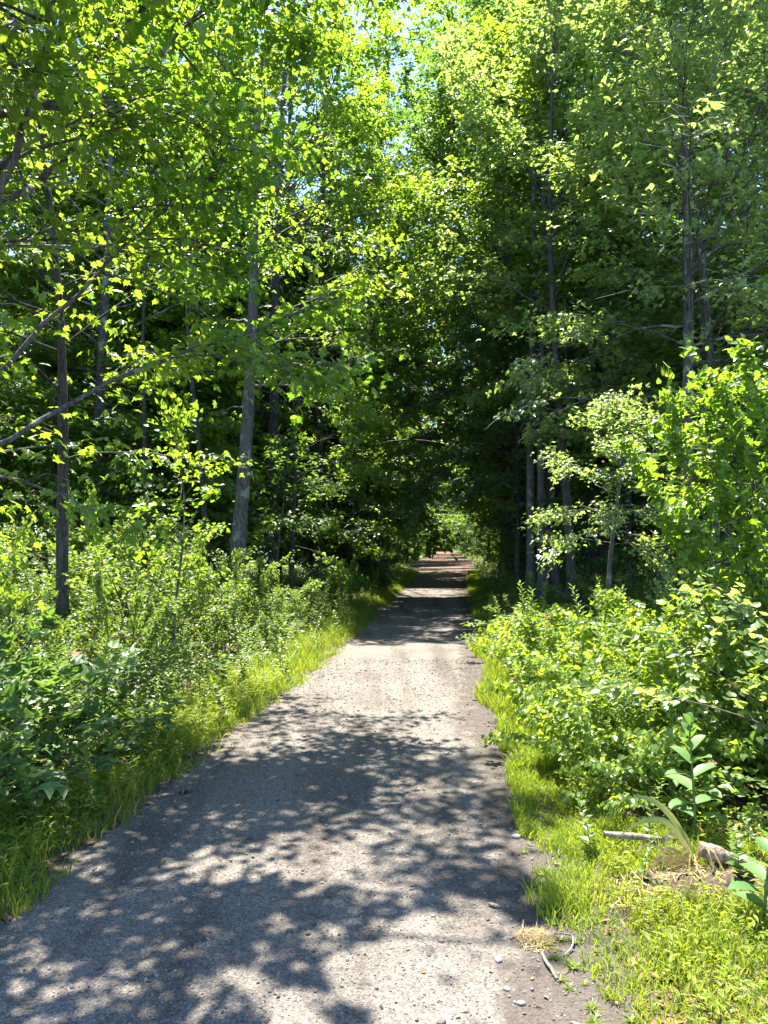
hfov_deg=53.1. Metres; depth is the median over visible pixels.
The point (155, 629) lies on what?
shrub
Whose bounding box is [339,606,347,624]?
aster
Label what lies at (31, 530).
understory sapling
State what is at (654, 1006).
grass tuft
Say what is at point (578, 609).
goldenrod
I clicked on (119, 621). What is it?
goldenrod
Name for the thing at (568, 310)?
forest tree
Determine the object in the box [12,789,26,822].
aster
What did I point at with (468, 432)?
edge tree
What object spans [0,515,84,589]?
shrub
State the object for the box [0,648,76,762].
viburnum shrub
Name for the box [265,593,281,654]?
goldenrod
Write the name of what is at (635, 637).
bittersweet bush
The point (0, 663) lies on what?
goldenrod
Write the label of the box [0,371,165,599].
understory sapling
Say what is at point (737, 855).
aster
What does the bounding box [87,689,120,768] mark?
goldenrod
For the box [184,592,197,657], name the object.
goldenrod
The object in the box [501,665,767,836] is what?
bittersweet bush
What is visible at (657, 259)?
edge tree
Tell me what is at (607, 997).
grass tuft
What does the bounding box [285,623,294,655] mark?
aster
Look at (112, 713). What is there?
aster
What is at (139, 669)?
goldenrod
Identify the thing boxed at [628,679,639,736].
goldenrod
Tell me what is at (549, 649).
goldenrod
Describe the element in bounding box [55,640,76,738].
goldenrod
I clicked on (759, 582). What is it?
shrub
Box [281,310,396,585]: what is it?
edge tree
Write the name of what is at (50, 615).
viburnum shrub
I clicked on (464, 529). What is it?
understory sapling
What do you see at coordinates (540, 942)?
grass tuft
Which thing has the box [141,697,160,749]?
aster
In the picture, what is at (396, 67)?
sky
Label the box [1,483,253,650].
shrub
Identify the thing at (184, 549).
woods
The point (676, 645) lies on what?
goldenrod
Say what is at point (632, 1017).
grass tuft
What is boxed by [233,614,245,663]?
goldenrod
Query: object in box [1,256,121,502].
forest tree
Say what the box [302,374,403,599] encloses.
beech sapling
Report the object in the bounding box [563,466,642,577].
understory sapling
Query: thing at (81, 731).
goldenrod
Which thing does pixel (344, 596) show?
goldenrod
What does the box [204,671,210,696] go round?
aster
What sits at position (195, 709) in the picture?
aster
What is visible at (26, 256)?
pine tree
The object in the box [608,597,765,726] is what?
bittersweet bush
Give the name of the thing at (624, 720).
goldenrod
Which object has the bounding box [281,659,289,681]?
aster
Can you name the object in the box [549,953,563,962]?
grass tuft
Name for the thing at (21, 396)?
edge tree
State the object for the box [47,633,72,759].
goldenrod
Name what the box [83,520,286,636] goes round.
shrub
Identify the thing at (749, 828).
aster
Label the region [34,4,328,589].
forest tree
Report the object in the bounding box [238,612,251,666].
goldenrod
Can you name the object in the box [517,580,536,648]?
goldenrod
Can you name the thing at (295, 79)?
forest tree
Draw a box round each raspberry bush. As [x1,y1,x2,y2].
[454,603,597,659]
[483,594,602,627]
[501,613,646,687]
[532,596,671,669]
[595,626,767,785]
[618,604,745,641]
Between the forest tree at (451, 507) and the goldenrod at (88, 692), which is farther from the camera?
the forest tree at (451, 507)
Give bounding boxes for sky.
[4,0,762,530]
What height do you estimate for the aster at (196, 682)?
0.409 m
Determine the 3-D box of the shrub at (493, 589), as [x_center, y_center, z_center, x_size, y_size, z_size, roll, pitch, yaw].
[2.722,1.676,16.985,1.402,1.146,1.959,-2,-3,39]
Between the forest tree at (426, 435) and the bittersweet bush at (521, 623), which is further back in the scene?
the forest tree at (426, 435)
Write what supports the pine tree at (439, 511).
on the ground at (740, 803)
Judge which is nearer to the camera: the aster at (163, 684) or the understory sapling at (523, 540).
the aster at (163, 684)
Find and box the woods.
[0,209,754,568]
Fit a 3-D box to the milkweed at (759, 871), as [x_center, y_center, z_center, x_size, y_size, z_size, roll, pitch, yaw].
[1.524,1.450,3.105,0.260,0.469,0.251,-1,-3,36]
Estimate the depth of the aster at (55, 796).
4.32 m
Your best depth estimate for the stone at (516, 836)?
4.11 m
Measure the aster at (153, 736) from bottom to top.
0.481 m
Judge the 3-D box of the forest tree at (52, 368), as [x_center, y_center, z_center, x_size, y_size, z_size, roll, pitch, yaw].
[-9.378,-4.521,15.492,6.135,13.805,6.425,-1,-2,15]
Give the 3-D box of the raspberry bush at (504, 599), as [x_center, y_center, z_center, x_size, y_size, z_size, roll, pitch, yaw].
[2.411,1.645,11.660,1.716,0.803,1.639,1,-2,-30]
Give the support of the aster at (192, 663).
on the ground at (740, 803)
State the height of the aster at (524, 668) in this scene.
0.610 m
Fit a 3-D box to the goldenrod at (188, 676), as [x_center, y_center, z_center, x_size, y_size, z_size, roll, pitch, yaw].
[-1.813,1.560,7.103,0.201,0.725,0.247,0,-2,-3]
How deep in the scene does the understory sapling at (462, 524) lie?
88.11 m
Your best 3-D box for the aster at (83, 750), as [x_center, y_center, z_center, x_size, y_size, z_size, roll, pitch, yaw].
[-1.662,1.541,4.349,0.148,0.537,0.200,-2,-3,37]
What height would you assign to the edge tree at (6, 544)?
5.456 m
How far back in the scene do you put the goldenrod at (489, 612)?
12.69 m
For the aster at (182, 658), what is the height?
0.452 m
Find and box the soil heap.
[635,870,763,911]
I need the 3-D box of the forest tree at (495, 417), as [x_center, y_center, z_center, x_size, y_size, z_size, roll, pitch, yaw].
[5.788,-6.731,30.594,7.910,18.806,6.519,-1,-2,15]
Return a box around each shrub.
[0,484,193,622]
[0,511,129,659]
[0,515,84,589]
[0,520,137,645]
[0,579,101,661]
[0,597,101,724]
[0,624,140,774]
[0,639,185,799]
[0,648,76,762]
[0,700,126,809]
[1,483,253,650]
[3,639,187,749]
[5,605,102,728]
[7,517,267,663]
[16,563,225,698]
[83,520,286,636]
[136,532,322,654]
[218,550,309,609]
[233,568,328,641]
[273,562,343,610]
[301,573,349,593]
[467,562,524,610]
[490,572,565,598]
[507,571,565,611]
[539,555,679,618]
[561,567,767,732]
[600,527,724,613]
[650,567,767,637]
[721,544,764,591]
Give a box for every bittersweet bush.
[465,585,669,687]
[478,584,620,652]
[479,634,754,786]
[484,615,684,727]
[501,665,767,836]
[510,588,767,735]
[543,581,735,663]
[548,585,767,755]
[556,591,734,642]
[561,634,767,796]
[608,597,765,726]
[685,650,767,787]
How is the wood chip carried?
on the path
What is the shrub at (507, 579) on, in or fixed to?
on the ground at (740, 803)
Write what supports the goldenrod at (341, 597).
on the ground at (740, 803)
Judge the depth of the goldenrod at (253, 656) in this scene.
8.41 m
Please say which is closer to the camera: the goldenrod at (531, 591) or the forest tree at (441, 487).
the goldenrod at (531, 591)
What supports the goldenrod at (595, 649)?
on the ground at (740, 803)
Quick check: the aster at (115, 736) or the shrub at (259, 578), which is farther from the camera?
the shrub at (259, 578)
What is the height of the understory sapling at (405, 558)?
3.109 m
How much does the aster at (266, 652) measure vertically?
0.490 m
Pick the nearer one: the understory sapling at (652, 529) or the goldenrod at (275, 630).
the goldenrod at (275, 630)
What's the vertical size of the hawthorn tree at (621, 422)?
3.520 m
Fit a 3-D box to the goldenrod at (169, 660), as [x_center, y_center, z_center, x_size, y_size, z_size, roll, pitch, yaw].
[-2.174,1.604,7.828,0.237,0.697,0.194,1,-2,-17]
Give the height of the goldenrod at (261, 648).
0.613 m
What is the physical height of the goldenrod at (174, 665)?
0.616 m
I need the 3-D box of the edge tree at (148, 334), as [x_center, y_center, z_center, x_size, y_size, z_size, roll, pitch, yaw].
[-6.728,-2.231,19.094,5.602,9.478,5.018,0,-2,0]
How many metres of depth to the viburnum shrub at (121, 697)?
5.94 m
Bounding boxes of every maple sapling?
[185,426,352,602]
[620,356,767,657]
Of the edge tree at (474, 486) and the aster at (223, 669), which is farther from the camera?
the edge tree at (474, 486)
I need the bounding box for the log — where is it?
[698,841,766,870]
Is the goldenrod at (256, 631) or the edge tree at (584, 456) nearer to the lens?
the goldenrod at (256, 631)
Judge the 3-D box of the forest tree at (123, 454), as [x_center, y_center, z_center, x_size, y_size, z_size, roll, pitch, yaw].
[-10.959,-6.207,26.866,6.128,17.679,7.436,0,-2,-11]
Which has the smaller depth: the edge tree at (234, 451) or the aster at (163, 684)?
the aster at (163, 684)
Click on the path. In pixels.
(408, 629)
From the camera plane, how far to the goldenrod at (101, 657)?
5.85 m
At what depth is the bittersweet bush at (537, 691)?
6.45 m
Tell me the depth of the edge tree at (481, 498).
26.38 m
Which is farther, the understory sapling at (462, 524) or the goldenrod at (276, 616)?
the understory sapling at (462, 524)
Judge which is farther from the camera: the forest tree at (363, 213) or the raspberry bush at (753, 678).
the forest tree at (363, 213)
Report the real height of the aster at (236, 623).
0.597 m
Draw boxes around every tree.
[0,0,268,524]
[0,0,412,683]
[0,0,419,642]
[0,2,298,612]
[0,7,145,513]
[0,32,82,263]
[0,122,85,469]
[0,251,54,530]
[0,274,74,634]
[0,389,37,656]
[1,154,148,573]
[1,225,214,567]
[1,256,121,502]
[4,198,280,620]
[21,85,345,549]
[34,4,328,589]
[75,0,473,613]
[82,269,179,567]
[114,215,330,562]
[130,3,402,568]
[134,311,268,552]
[135,141,237,632]
[155,8,379,583]
[163,18,399,636]
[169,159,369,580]
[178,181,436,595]
[181,0,467,600]
[182,301,398,616]
[228,261,406,606]
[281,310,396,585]
[283,144,480,575]
[285,118,454,563]
[287,205,414,500]
[288,20,479,567]
[291,1,513,583]
[312,0,723,597]
[328,258,446,570]
[331,0,644,584]
[335,224,449,561]
[354,224,462,566]
[378,0,580,408]
[380,231,472,564]
[385,381,450,561]
[386,0,720,610]
[393,308,450,553]
[393,319,468,556]
[394,0,767,603]
[406,144,583,537]
[409,338,459,556]
[419,412,466,553]
[420,0,767,613]
[423,315,606,597]
[424,212,582,531]
[427,422,465,529]
[433,272,578,572]
[438,285,576,512]
[441,191,582,570]
[443,328,490,567]
[466,362,579,543]
[472,142,724,590]
[476,0,767,609]
[488,0,767,612]
[506,211,762,602]
[513,0,767,557]
[518,378,713,623]
[526,0,767,636]
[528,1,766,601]
[553,103,675,578]
[558,0,767,478]
[588,163,767,548]
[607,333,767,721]
[720,307,767,589]
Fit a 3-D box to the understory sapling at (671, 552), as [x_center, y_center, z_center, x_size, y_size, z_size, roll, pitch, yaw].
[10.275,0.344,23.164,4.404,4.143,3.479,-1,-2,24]
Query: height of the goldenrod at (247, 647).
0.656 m
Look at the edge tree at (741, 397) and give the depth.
9.50 m
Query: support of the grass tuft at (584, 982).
on the path
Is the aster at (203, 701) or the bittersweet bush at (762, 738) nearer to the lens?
the bittersweet bush at (762, 738)
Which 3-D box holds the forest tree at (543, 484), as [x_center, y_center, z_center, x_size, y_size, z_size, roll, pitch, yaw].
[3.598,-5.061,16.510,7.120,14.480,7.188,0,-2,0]
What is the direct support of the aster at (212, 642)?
on the ground at (740, 803)
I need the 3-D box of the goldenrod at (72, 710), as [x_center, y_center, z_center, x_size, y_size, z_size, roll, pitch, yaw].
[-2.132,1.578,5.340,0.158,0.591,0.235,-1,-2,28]
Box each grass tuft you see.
[522,876,537,887]
[532,937,559,950]
[541,915,559,927]
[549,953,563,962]
[549,972,567,982]
[551,933,567,941]
[559,959,591,972]
[561,981,578,993]
[564,935,582,944]
[579,978,589,984]
[580,1011,607,1023]
[581,998,603,1013]
[602,988,625,1002]
[616,1010,638,1023]
[619,973,647,989]
[642,999,661,1013]
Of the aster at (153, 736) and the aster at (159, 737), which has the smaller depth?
the aster at (153, 736)
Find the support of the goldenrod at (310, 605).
on the ground at (740, 803)
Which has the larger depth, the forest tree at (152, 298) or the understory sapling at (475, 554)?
the understory sapling at (475, 554)
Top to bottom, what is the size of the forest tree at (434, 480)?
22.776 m
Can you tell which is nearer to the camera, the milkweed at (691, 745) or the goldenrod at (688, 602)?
the milkweed at (691, 745)
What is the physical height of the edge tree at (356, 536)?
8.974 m
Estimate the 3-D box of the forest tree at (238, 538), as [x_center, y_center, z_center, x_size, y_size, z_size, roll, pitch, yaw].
[-1.967,-3.347,15.079,4.554,11.224,4.063,0,-2,0]
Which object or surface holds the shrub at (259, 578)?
on the ground at (740, 803)
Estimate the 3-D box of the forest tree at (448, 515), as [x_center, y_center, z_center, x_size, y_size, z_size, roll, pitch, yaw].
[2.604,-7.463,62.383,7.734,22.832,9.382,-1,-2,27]
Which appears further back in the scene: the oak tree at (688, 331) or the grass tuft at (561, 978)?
the oak tree at (688, 331)
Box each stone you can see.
[436,1018,445,1023]
[494,955,502,962]
[503,986,509,991]
[511,834,520,838]
[517,1000,525,1005]
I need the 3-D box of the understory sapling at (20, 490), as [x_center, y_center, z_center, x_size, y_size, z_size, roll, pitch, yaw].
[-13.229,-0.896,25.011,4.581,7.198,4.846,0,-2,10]
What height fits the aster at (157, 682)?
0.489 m
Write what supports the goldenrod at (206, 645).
on the ground at (740, 803)
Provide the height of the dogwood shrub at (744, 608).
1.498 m
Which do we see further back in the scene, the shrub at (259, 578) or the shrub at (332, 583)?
the shrub at (332, 583)
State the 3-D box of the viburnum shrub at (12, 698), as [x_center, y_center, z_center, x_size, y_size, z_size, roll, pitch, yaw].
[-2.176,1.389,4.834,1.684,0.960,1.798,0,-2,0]
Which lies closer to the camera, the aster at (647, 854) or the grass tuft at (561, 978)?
the grass tuft at (561, 978)
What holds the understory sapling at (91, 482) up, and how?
on the ground at (740, 803)
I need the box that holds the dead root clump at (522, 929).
[509,919,573,979]
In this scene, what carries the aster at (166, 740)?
on the ground at (740, 803)
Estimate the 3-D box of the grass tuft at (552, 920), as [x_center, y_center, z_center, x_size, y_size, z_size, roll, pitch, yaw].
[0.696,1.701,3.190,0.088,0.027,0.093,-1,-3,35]
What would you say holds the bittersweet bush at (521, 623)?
on the ground at (740, 803)
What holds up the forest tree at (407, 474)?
on the ground at (740, 803)
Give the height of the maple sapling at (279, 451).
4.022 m
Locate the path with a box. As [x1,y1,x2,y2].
[0,551,683,1023]
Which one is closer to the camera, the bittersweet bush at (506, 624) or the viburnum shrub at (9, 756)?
the viburnum shrub at (9, 756)
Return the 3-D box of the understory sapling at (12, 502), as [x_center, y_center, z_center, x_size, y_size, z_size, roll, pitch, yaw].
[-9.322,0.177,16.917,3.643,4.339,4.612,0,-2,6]
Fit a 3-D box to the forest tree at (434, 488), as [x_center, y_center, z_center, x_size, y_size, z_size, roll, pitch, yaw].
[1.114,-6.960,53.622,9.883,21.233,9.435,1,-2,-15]
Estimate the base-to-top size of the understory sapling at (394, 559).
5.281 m
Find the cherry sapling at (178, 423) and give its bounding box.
[112,376,233,671]
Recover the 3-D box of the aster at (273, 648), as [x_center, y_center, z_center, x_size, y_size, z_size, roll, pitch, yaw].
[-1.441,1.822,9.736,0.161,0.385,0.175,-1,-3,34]
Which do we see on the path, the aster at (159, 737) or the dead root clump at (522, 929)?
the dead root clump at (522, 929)
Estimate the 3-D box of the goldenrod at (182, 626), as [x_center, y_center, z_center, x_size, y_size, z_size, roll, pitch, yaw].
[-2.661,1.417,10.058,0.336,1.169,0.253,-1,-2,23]
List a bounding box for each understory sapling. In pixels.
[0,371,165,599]
[0,413,39,558]
[0,469,50,582]
[1,388,154,575]
[1,460,52,559]
[28,413,156,541]
[75,417,202,587]
[120,414,228,564]
[209,429,328,584]
[282,448,364,571]
[296,505,364,587]
[372,513,406,570]
[374,460,422,569]
[380,535,417,561]
[448,510,481,553]
[451,515,486,553]
[457,522,491,553]
[458,510,476,551]
[466,496,499,556]
[467,420,584,585]
[467,492,500,572]
[472,526,499,562]
[501,464,584,593]
[522,383,702,606]
[546,444,666,575]
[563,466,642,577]
[603,428,709,599]
[609,297,758,588]
[668,487,747,570]
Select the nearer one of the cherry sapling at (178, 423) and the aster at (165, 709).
the aster at (165, 709)
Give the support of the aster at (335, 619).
on the ground at (740, 803)
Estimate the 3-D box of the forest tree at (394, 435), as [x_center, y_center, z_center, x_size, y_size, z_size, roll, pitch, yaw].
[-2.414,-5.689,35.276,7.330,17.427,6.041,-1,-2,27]
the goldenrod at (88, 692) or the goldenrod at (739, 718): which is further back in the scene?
the goldenrod at (88, 692)
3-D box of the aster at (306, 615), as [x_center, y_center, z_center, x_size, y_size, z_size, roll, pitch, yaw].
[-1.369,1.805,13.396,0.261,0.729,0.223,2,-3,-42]
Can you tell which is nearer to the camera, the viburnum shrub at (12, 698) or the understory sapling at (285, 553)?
the viburnum shrub at (12, 698)
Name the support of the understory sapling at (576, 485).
on the ground at (740, 803)
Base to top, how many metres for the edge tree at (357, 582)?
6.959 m
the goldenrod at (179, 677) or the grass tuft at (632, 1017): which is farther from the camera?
the goldenrod at (179, 677)
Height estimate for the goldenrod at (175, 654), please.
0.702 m
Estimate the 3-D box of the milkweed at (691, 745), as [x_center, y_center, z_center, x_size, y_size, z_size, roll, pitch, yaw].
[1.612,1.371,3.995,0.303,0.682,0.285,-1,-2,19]
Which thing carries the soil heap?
on the ground at (740, 803)
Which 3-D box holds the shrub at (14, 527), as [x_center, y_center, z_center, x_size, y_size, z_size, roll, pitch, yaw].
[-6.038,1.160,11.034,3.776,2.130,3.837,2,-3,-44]
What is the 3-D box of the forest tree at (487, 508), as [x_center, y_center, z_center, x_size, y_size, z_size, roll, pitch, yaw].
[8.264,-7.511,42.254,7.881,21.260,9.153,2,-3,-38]
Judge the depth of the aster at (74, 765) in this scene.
4.78 m
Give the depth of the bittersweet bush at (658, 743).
4.72 m
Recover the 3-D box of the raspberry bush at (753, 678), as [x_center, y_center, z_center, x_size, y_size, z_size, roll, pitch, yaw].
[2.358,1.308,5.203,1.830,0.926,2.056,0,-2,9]
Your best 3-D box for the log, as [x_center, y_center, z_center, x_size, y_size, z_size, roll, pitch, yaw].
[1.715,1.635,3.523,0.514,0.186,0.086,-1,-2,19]
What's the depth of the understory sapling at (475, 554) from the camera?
43.54 m
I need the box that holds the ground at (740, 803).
[0,547,767,1023]
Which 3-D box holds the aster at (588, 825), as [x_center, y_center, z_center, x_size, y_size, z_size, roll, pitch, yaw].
[1.021,1.591,3.897,0.141,0.393,0.120,0,-2,8]
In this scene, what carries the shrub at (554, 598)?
on the ground at (740, 803)
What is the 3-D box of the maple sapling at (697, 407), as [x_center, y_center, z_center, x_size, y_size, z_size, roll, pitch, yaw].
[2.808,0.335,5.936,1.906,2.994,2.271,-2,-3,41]
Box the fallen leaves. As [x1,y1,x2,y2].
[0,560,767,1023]
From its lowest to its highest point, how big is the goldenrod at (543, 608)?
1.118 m
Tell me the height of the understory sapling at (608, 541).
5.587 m
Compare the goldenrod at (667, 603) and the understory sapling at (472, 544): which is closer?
the goldenrod at (667, 603)
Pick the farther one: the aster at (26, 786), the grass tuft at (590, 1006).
the aster at (26, 786)
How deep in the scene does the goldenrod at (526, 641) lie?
7.43 m
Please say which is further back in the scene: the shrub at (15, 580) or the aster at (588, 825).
the shrub at (15, 580)
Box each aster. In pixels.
[0,716,7,729]
[0,739,39,838]
[0,777,22,842]
[10,734,35,781]
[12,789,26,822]
[14,762,54,836]
[30,700,57,769]
[45,776,66,822]
[54,727,82,783]
[68,748,80,797]
[75,741,105,823]
[78,708,101,753]
[98,737,121,786]
[99,690,117,735]
[102,731,119,775]
[115,720,131,768]
[121,672,131,702]
[136,639,160,705]
[136,675,150,737]
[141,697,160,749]
[143,699,161,745]
[145,677,154,702]
[145,714,164,774]
[149,675,160,706]
[153,685,161,710]
[156,669,169,709]
[156,674,185,752]
[158,647,172,707]
[159,648,177,697]
[160,718,176,769]
[176,643,187,673]
[180,684,190,708]
[184,697,203,742]
[185,646,201,684]
[191,672,199,692]
[200,688,207,718]
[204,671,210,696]
[204,681,210,715]
[208,622,219,659]
[212,683,230,723]
[217,655,233,689]
[233,644,248,688]
[234,616,243,649]
[239,646,248,683]
[257,634,269,665]
[266,641,276,658]
[267,649,275,672]
[274,618,287,670]
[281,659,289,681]
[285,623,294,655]
[302,598,310,628]
[331,610,340,631]
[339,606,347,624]
[508,665,521,684]
[518,659,528,694]
[573,788,599,855]
[636,832,657,882]
[642,781,664,842]
[725,825,754,876]
[743,813,759,859]
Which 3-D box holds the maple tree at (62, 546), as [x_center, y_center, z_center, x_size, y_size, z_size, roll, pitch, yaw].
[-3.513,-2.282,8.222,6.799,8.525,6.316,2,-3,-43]
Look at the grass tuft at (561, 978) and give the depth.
2.79 m
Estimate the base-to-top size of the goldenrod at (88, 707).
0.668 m
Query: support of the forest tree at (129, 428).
on the ground at (740, 803)
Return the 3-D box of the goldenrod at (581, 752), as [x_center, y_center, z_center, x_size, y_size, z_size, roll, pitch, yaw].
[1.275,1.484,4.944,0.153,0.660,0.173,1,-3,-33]
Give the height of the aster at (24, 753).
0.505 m
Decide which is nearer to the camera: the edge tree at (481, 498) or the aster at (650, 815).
the aster at (650, 815)
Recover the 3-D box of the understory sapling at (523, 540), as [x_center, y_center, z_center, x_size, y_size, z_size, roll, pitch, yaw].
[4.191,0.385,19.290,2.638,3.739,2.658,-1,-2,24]
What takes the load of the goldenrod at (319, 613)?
on the ground at (740, 803)
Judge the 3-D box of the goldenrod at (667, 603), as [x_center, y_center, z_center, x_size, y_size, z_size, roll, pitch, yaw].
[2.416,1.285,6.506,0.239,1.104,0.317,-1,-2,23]
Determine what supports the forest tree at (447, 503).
on the ground at (740, 803)
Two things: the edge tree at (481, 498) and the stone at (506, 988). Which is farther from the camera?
the edge tree at (481, 498)
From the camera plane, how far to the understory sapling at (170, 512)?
17.48 m
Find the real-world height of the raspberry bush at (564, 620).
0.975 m
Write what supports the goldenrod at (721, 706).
on the ground at (740, 803)
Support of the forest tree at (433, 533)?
on the ground at (740, 803)
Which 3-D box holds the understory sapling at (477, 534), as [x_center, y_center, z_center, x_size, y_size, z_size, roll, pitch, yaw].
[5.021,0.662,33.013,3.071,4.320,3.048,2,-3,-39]
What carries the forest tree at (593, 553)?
on the ground at (740, 803)
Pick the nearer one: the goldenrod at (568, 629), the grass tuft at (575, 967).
the grass tuft at (575, 967)
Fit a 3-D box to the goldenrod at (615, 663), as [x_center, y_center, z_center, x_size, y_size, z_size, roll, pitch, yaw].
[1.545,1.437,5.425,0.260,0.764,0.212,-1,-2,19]
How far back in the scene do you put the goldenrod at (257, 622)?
10.65 m
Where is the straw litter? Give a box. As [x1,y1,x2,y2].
[589,854,767,925]
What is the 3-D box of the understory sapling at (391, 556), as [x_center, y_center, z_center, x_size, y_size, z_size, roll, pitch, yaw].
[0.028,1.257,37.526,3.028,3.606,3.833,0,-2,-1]
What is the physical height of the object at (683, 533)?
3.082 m
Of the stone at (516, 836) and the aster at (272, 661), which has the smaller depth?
the stone at (516, 836)
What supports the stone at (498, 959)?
on the path
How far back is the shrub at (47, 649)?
6.92 m
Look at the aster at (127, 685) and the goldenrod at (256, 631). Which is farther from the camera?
the goldenrod at (256, 631)
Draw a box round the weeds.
[0,665,767,1023]
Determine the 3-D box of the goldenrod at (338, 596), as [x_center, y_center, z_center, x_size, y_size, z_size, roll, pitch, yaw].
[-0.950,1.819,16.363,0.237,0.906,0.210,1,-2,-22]
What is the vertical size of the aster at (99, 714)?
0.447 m
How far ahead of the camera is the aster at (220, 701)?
6.70 m
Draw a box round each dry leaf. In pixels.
[67,651,81,655]
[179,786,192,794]
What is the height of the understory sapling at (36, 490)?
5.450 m
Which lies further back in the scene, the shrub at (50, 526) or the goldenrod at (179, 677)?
the shrub at (50, 526)
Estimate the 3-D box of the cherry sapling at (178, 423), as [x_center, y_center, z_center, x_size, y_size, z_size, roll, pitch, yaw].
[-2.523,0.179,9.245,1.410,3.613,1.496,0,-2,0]
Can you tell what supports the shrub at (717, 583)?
on the ground at (740, 803)
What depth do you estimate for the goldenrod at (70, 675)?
6.19 m
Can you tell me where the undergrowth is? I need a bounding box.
[0,546,767,837]
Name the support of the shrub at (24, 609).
on the ground at (740, 803)
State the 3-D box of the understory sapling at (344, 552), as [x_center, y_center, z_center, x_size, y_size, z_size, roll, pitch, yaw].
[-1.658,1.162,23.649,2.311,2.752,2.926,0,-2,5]
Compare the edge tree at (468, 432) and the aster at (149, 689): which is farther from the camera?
the edge tree at (468, 432)
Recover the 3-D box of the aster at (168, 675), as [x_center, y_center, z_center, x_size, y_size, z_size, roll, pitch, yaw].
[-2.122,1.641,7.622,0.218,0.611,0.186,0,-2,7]
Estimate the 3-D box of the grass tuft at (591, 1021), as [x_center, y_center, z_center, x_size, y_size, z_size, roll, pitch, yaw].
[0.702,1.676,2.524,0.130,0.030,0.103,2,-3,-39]
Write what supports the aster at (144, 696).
on the ground at (740, 803)
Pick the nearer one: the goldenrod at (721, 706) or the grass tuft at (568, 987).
the grass tuft at (568, 987)
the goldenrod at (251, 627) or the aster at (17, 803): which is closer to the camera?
the aster at (17, 803)
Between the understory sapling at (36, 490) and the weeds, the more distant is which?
the understory sapling at (36, 490)
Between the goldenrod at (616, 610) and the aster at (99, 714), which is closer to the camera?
the aster at (99, 714)
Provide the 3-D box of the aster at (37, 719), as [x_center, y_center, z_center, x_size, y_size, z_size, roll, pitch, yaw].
[-2.246,1.533,5.006,0.204,0.669,0.239,-1,-2,30]
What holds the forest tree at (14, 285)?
on the ground at (740, 803)
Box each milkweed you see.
[665,712,726,835]
[728,816,767,918]
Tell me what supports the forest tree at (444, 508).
on the ground at (740, 803)
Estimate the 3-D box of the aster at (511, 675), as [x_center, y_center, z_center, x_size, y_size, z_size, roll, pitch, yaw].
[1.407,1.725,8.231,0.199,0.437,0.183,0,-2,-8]
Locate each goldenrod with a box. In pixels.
[0,641,14,730]
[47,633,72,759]
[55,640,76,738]
[59,625,84,725]
[62,648,74,726]
[66,699,89,766]
[69,688,93,767]
[69,691,94,768]
[72,689,93,771]
[86,631,112,743]
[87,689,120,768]
[92,651,111,751]
[93,648,115,741]
[96,623,126,721]
[115,610,122,650]
[123,623,152,722]
[148,648,164,701]
[161,632,181,689]
[162,635,179,691]
[168,635,189,719]
[168,643,182,690]
[171,578,190,654]
[181,640,195,709]
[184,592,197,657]
[194,631,206,696]
[200,619,211,675]
[212,632,227,666]
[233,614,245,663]
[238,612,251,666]
[240,574,258,642]
[240,628,253,668]
[245,607,258,649]
[245,638,260,684]
[247,611,263,662]
[249,597,263,651]
[255,595,266,653]
[256,628,268,666]
[263,614,269,650]
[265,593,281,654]
[267,576,280,642]
[269,590,282,643]
[269,608,280,645]
[306,580,315,622]
[314,584,323,629]
[316,566,330,620]
[323,577,329,614]
[335,576,343,608]
[337,582,344,605]
[340,580,350,610]
[372,564,380,594]
[486,594,492,628]
[493,597,503,627]
[507,598,525,665]
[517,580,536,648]
[522,635,532,669]
[524,586,541,683]
[539,580,547,617]
[542,620,559,718]
[558,626,572,660]
[568,583,586,648]
[573,694,594,776]
[576,611,608,760]
[591,661,619,750]
[606,584,626,645]
[609,609,641,726]
[614,662,630,783]
[618,653,630,681]
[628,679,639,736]
[662,597,674,648]
[666,628,694,721]
[671,597,695,664]
[712,666,734,755]
[732,687,752,774]
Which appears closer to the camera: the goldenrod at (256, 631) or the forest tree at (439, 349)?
the goldenrod at (256, 631)
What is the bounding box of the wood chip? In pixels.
[488,902,499,907]
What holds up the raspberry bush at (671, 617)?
on the ground at (740, 803)
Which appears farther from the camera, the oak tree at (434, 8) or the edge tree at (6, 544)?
the oak tree at (434, 8)
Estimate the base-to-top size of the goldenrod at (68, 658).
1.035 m
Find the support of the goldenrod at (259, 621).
on the ground at (740, 803)
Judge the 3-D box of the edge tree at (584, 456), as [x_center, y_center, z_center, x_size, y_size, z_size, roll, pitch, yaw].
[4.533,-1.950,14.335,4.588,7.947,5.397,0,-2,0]
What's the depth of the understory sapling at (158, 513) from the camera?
21.57 m
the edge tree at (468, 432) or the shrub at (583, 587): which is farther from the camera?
the edge tree at (468, 432)
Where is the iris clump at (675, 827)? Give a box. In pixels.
[613,794,725,877]

